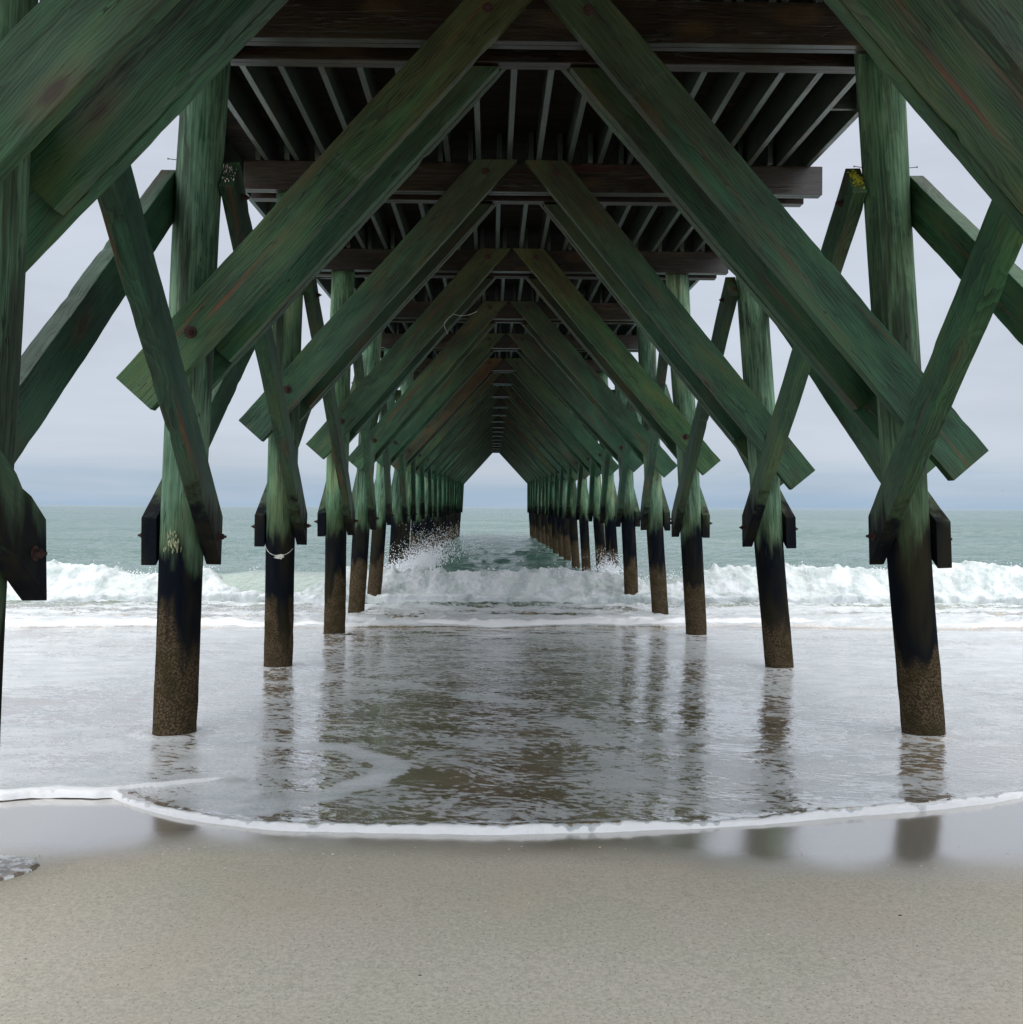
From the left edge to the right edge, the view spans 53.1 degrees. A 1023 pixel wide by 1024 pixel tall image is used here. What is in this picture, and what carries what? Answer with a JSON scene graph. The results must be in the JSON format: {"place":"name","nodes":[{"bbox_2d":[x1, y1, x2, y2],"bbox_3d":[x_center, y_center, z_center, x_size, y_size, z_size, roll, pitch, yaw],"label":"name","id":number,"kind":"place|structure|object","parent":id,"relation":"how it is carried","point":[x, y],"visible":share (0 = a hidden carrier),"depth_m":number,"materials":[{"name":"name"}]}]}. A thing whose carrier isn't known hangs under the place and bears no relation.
{"place":"outdoors","nodes":[
{"label":"outdoors","id":0,"kind":"place"},
{"bbox_2d":[0,505,1022,834],"bbox_3d":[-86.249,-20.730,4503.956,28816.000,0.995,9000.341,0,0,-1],"label":"water","id":1,"kind":"structure","parent":0,"point":[456,717],"depth_m":8.26,"materials":[{"name":"grey liquid"}]},
{"bbox_2d":[6,559,1022,604],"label":"breaker foam","id":2,"kind":"object","parent":1,"relation":"on","point":[971,582],"visible":0.65,"depth_m":21.91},
{"bbox_2d":[85,522,1022,580],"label":"splash spray","id":3,"kind":"object","parent":1,"relation":"on","point":[424,560],"visible":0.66,"depth_m":24.35,"materials":[{"name":"white liquid"}]},
{"bbox_2d":[0,798,1022,1023],"bbox_3d":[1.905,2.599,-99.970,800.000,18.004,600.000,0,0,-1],"label":"sand","id":4,"kind":"structure","parent":0,"point":[145,870],"depth_m":3.62,"materials":[{"name":"beige sand"}]},
{"bbox_2d":[0,854,39,880],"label":"foam","id":5,"kind":"object","parent":4,"relation":"on","point":[12,866],"visible":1,"depth_m":4.18,"materials":[{"name":"liquid"}]},
{"bbox_2d":[0,846,1021,1006],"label":"shell fragments","id":6,"kind":"object","parent":4,"relation":"on","point":[501,927],"visible":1,"depth_m":3.51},
{"bbox_2d":[0,0,1022,735],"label":"pier","id":7,"kind":"structure","parent":4,"relation":"on","point":[570,202],"depth_m":7.15,"materials":[{"name":"wood"}]},
{"bbox_2d":[265,543,291,558],"bbox_3d":[-2.364,0.375,10.304,0.296,0.197,0.138,0,0,9],"label":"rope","id":8,"kind":"object","parent":7,"relation":"attached to","point":[280,556],"visible":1,"depth_m":10.25,"materials":[{"name":"fabric"}]},
{"bbox_2d":[14,0,1022,509],"label":"sky","id":9,"kind":"structure","parent":0,"point":[99,443],"materials":[{"name":"grey"}]}
]}

